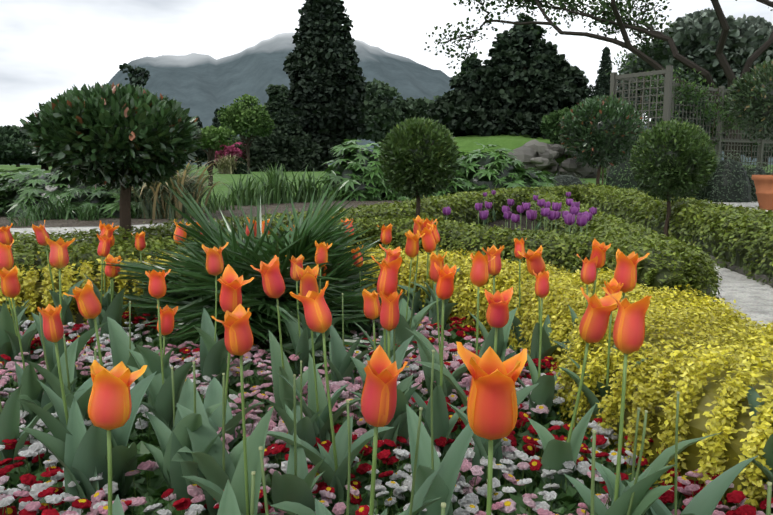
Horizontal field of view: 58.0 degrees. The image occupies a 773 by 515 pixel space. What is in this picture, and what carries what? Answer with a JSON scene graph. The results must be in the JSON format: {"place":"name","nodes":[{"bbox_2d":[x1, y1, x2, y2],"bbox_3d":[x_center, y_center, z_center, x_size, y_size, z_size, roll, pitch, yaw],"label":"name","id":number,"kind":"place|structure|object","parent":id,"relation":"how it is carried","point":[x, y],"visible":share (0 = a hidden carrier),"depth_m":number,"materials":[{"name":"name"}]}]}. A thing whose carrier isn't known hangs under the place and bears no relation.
{"place":"outdoors","nodes":[
{"label":"outdoors","id":0,"kind":"place"},
{"bbox_2d":[0,200,410,227],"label":"path","id":1,"kind":"structure","parent":0,"point":[70,222],"depth_m":11.96,"materials":[{"name":"grey gravel"}]},
{"bbox_2d":[0,162,149,218],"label":"fatsia shrub","id":2,"kind":"object","parent":1,"relation":"on","point":[21,188],"visible":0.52,"depth_m":11.97,"materials":[{"name":"green plant"}]},
{"bbox_2d":[5,159,355,226],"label":"strap leaf plants","id":3,"kind":"object","parent":1,"relation":"on","point":[154,203],"visible":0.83,"depth_m":11.99,"materials":[{"name":"green plant"}]},
{"bbox_2d":[317,139,557,200],"bbox_3d":[1.423,-2.188,18.634,7.000,1.919,3.076,-1,8,-10],"label":"fatsia shrub","id":4,"kind":"object","parent":1,"relation":"on","point":[359,167],"visible":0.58,"depth_m":17.95,"materials":[{"name":"green plant"}]},
{"bbox_2d":[34,214,567,514],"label":"parterre soil","id":5,"kind":"structure","parent":0,"point":[500,223],"depth_m":10.57,"materials":[{"name":"brown soil"}]},
{"bbox_2d":[17,82,201,237],"bbox_3d":[-1.849,-0.468,4.876,1.137,1.463,1.169,0,8,2],"label":"photinia tree","id":6,"kind":"object","parent":5,"relation":"on","point":[138,136],"visible":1,"depth_m":4.49,"materials":[{"name":"green plant"}]},
{"bbox_2d":[91,179,403,358],"bbox_3d":[-0.658,0.042,3.593,1.637,0.906,1.520,2,8,17],"label":"fan palm plant","id":7,"kind":"object","parent":5,"relation":"on","point":[190,282],"visible":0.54,"depth_m":3.29,"materials":[{"name":"green plant"}]},
{"bbox_2d":[10,184,581,253],"bbox_3d":[0.825,-0.625,9.668,1.165,0.618,13.584,4,9,29],"label":"box hedge","id":8,"kind":"object","parent":5,"relation":"on","point":[461,204],"visible":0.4,"depth_m":7.87,"materials":[{"name":"green plant"}]},
{"bbox_2d":[9,213,704,309],"bbox_3d":[-0.240,0.006,5.028,4.290,0.521,2.832,0,8,2],"label":"box hedge","id":9,"kind":"object","parent":5,"relation":"on","point":[653,270],"visible":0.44,"depth_m":4.52,"materials":[{"name":"green plant"}]},
{"bbox_2d":[0,215,772,514],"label":"orange tulips","id":10,"kind":"object","parent":5,"relation":"on","point":[186,422],"visible":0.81,"depth_m":1.88,"materials":[{"name":"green plant"}]},
{"bbox_2d":[0,307,772,514],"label":"daisy flowers","id":11,"kind":"object","parent":5,"relation":"on","point":[32,481],"visible":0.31,"depth_m":1.98,"materials":[{"name":"multicoloured plant"}]},
{"bbox_2d":[0,241,772,513],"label":"yellow shrub","id":12,"kind":"object","parent":5,"relation":"on","point":[709,359],"visible":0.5,"depth_m":2.26,"materials":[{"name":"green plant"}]},
{"bbox_2d":[378,116,460,217],"bbox_3d":[0.308,-0.652,6.613,0.806,1.364,0.789,0,8,2],"label":"bay tree","id":13,"kind":"object","parent":5,"relation":"on","point":[417,151],"visible":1,"depth_m":6.38,"materials":[{"name":"green plant"}]},
{"bbox_2d":[442,190,596,243],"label":"purple tulips","id":14,"kind":"object","parent":5,"relation":"on","point":[581,219],"visible":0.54,"depth_m":5.97,"materials":[{"name":"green plant"}]},
{"bbox_2d":[527,191,722,307],"bbox_3d":[2.312,-0.436,8.541,0.632,0.541,9.601,1,8,7],"label":"box hedge","id":15,"kind":"object","parent":5,"relation":"on","point":[602,224],"visible":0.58,"depth_m":5.66,"materials":[{"name":"green plant"}]},
{"bbox_2d":[576,182,772,287],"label":"box hedge","id":16,"kind":"object","parent":5,"relation":"on","point":[740,236],"visible":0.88,"depth_m":6.81,"materials":[{"name":"green plant"}]},
{"bbox_2d":[0,165,772,227],"bbox_3d":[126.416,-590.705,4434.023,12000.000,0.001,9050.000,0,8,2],"label":"lawn ground","id":17,"kind":"structure","parent":0,"point":[226,178],"depth_m":49.11,"materials":[{"name":"green plant"}]},
{"bbox_2d":[0,134,37,165],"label":"oak tree","id":18,"kind":"object","parent":17,"relation":"on","point":[13,150],"visible":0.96,"depth_m":88.47,"materials":[{"name":"green plant"}]},
{"bbox_2d":[0,125,48,169],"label":"hedge","id":19,"kind":"object","parent":17,"relation":"on","point":[14,131],"visible":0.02,"depth_m":102.04,"materials":[{"name":"green plant"}]},
{"bbox_2d":[119,63,150,88],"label":"scraggly tree","id":20,"kind":"object","parent":17,"relation":"on","point":[135,77],"visible":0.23,"depth_m":196.60,"materials":[{"name":"green plant"}]},
{"bbox_2d":[183,157,207,166],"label":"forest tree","id":21,"kind":"object","parent":17,"relation":"on","point":[203,161],"visible":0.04,"depth_m":304.31,"materials":[{"name":"green plant"}]},
{"bbox_2d":[189,116,207,168],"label":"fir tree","id":22,"kind":"object","parent":17,"relation":"on","point":[199,153],"visible":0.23,"depth_m":148.24,"materials":[{"name":"green plant"}]},
{"bbox_2d":[197,125,237,185],"bbox_3d":[-7.407,-4.137,29.417,2.174,2.869,1.906,0,8,2],"label":"sapling tree","id":23,"kind":"object","parent":17,"relation":"on","point":[213,138],"visible":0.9,"depth_m":29.29,"materials":[{"name":"green plant"}]},
{"bbox_2d":[203,108,232,154],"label":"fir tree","id":24,"kind":"object","parent":17,"relation":"on","point":[216,122],"visible":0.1,"depth_m":147.61,"materials":[{"name":"green plant"}]},
{"bbox_2d":[206,153,248,173],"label":"shrub","id":25,"kind":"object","parent":17,"relation":"on","point":[228,164],"depth_m":65.40,"materials":[{"name":"green plant"}]},
{"bbox_2d":[207,144,250,168],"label":"shrub","id":26,"kind":"object","parent":17,"relation":"on","point":[240,146],"visible":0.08,"depth_m":89.16,"materials":[{"name":"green plant"}]},
{"bbox_2d":[214,142,246,166],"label":"rhododendron shrub","id":27,"kind":"object","parent":17,"relation":"on","point":[232,149],"visible":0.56,"depth_m":87.81,"materials":[{"name":"pink plant"}]},
{"bbox_2d":[233,135,242,142],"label":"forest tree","id":28,"kind":"object","parent":17,"relation":"on","point":[236,137],"depth_m":314.56,"materials":[{"name":"green plant"}]},
{"bbox_2d":[232,157,250,173],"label":"topiary shrub","id":29,"kind":"object","parent":17,"relation":"on","point":[240,165],"visible":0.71,"depth_m":65.53,"materials":[{"name":"green plant"}]},
{"bbox_2d":[217,94,274,170],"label":"light green tree","id":30,"kind":"object","parent":17,"relation":"on","point":[241,118],"visible":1,"depth_m":72.97,"materials":[{"name":"green plant"}]},
{"bbox_2d":[245,84,328,171],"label":"cypress tree","id":31,"kind":"object","parent":17,"relation":"on","point":[288,143],"visible":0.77,"depth_m":91.48,"materials":[{"name":"green plant"}]},
{"bbox_2d":[283,0,366,167],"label":"sequoia tree","id":32,"kind":"object","parent":17,"relation":"on","point":[326,94],"visible":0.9,"depth_m":105.63,"materials":[{"name":"green plant"}]},
{"bbox_2d":[358,78,417,144],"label":"forest tree","id":33,"kind":"object","parent":17,"relation":"on","point":[384,112],"visible":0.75,"depth_m":228.00,"materials":[{"name":"green plant"}]},
{"bbox_2d":[400,94,443,121],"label":"forest tree","id":34,"kind":"object","parent":17,"relation":"on","point":[420,106],"visible":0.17,"depth_m":234.10,"materials":[{"name":"green plant"}]},
{"bbox_2d":[435,52,481,101],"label":"cedar tree","id":35,"kind":"object","parent":17,"relation":"on","point":[473,64],"depth_m":69.51,"materials":[{"name":"green plant"}]},
{"bbox_2d":[377,132,606,177],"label":"bank rocks","id":36,"kind":"object","parent":17,"relation":"on","point":[539,153],"visible":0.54,"depth_m":47.21,"materials":[{"name":"stone"}]},
{"bbox_2d":[423,13,606,138],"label":"yew tree","id":37,"kind":"object","parent":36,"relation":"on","point":[526,79],"visible":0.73,"depth_m":56.32,"materials":[{"name":"green plant"}]},
{"bbox_2d":[538,106,579,157],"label":"shrub","id":38,"kind":"object","parent":36,"relation":"on","point":[550,126],"visible":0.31,"depth_m":48.17,"materials":[{"name":"green plant"}]},
{"bbox_2d":[544,173,586,185],"bbox_3d":[7.552,-3.290,29.587,2.170,0.633,1.543,0,8,2],"label":"lavender shrub","id":39,"kind":"object","parent":17,"relation":"on","point":[564,180],"visible":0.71,"depth_m":29.22,"materials":[{"name":"green plant"}]},
{"bbox_2d":[582,84,594,97],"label":"cone tree","id":40,"kind":"object","parent":17,"relation":"on","point":[589,91],"visible":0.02,"depth_m":77.11,"materials":[{"name":"green plant"}]},
{"bbox_2d":[423,0,772,164],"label":"beech tree","id":41,"kind":"object","parent":17,"relation":"on","point":[610,18],"visible":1,"depth_m":36.45,"materials":[{"name":"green plant"}]},
{"bbox_2d":[593,46,616,110],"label":"cone tree","id":42,"kind":"object","parent":17,"relation":"on","point":[602,85],"visible":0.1,"depth_m":81.66,"materials":[{"name":"green plant"}]},
{"bbox_2d":[617,70,626,131],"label":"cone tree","id":43,"kind":"object","parent":17,"relation":"on","point":[620,72],"visible":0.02,"depth_m":82.00,"materials":[{"name":"green plant"}]},
{"bbox_2d":[595,125,720,199],"bbox_3d":[7.323,-2.452,18.074,4.889,2.009,2.488,-3,8,-24],"label":"olive shrub","id":44,"kind":"object","parent":17,"relation":"on","point":[619,176],"visible":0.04,"depth_m":16.87,"materials":[{"name":"green plant"}]},
{"bbox_2d":[603,51,772,167],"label":"trellis vine","id":45,"kind":"object","parent":17,"relation":"on","point":[706,111],"visible":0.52,"depth_m":20.32,"materials":[{"name":"green plant"}]},
{"bbox_2d":[606,65,772,180],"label":"trellis screen","id":46,"kind":"object","parent":17,"relation":"on","point":[667,101],"visible":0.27,"depth_m":19.93,"materials":[{"name":"paint"}]},
{"bbox_2d":[618,8,772,148],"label":"holm oak tree","id":47,"kind":"object","parent":17,"relation":"on","point":[696,35],"visible":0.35,"depth_m":40.80,"materials":[{"name":"green plant"}]},
{"bbox_2d":[722,129,764,154],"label":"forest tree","id":48,"kind":"object","parent":17,"relation":"on","point":[747,144],"visible":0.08,"depth_m":265.56,"materials":[{"name":"green plant"}]},
{"bbox_2d":[737,47,772,137],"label":"dark tree","id":49,"kind":"object","parent":17,"relation":"on","point":[764,53],"visible":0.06,"depth_m":39.79,"materials":[{"name":"green plant"}]},
{"bbox_2d":[743,138,772,166],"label":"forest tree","id":50,"kind":"object","parent":17,"relation":"on","point":[764,153],"visible":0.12,"depth_m":304.90,"materials":[{"name":"green plant"}]},
{"bbox_2d":[0,0,772,126],"label":"sky","id":51,"kind":"structure","parent":0,"point":[48,48],"materials":[{"name":"white"}]},
{"bbox_2d":[8,32,772,164],"bbox_3d":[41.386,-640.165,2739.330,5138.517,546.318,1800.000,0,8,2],"label":"mountain","id":52,"kind":"structure","parent":0,"point":[203,87],"depth_m":2448.20,"materials":[{"name":"grey stone"}]},
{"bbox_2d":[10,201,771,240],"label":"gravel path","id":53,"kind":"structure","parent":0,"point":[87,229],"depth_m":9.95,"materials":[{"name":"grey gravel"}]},
{"bbox_2d":[558,94,644,184],"bbox_3d":[4.350,-2.139,14.209,1.710,2.304,1.701,0,8,2],"label":"photinia tree","id":54,"kind":"object","parent":53,"relation":"on","point":[596,126],"visible":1,"depth_m":13.79,"materials":[{"name":"green plant"}]},
{"bbox_2d":[696,149,772,202],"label":"olive shrub","id":55,"kind":"object","parent":53,"relation":"on","point":[731,180],"visible":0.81,"depth_m":16.85,"materials":[{"name":"green plant"}]},
{"bbox_2d":[751,175,772,210],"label":"terracotta pot","id":56,"kind":"object","parent":53,"relation":"on","point":[764,187],"visible":0.94,"depth_m":13.83,"materials":[{"name":"orange ceramic"}]},
{"bbox_2d":[727,59,772,140],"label":"potted standard tree","id":57,"kind":"object","parent":56,"relation":"on","point":[759,100],"visible":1,"depth_m":13.70,"materials":[{"name":"green plant"}]},
{"bbox_2d":[710,263,772,326],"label":"gravel path","id":58,"kind":"structure","parent":0,"point":[753,299],"depth_m":4.82,"materials":[{"name":"grey gravel"}]},
{"bbox_2d":[629,118,718,244],"bbox_3d":[3.157,-0.821,7.704,0.931,1.419,0.907,6,10,39],"label":"bay tree","id":59,"kind":"object","parent":58,"relation":"on","point":[672,157],"visible":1,"depth_m":7.48,"materials":[{"name":"green plant"}]},
{"bbox_2d":[703,251,772,286],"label":"path edging","id":60,"kind":"object","parent":58,"relation":"on","point":[757,277],"visible":0.06,"depth_m":5.67,"materials":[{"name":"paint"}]}
]}

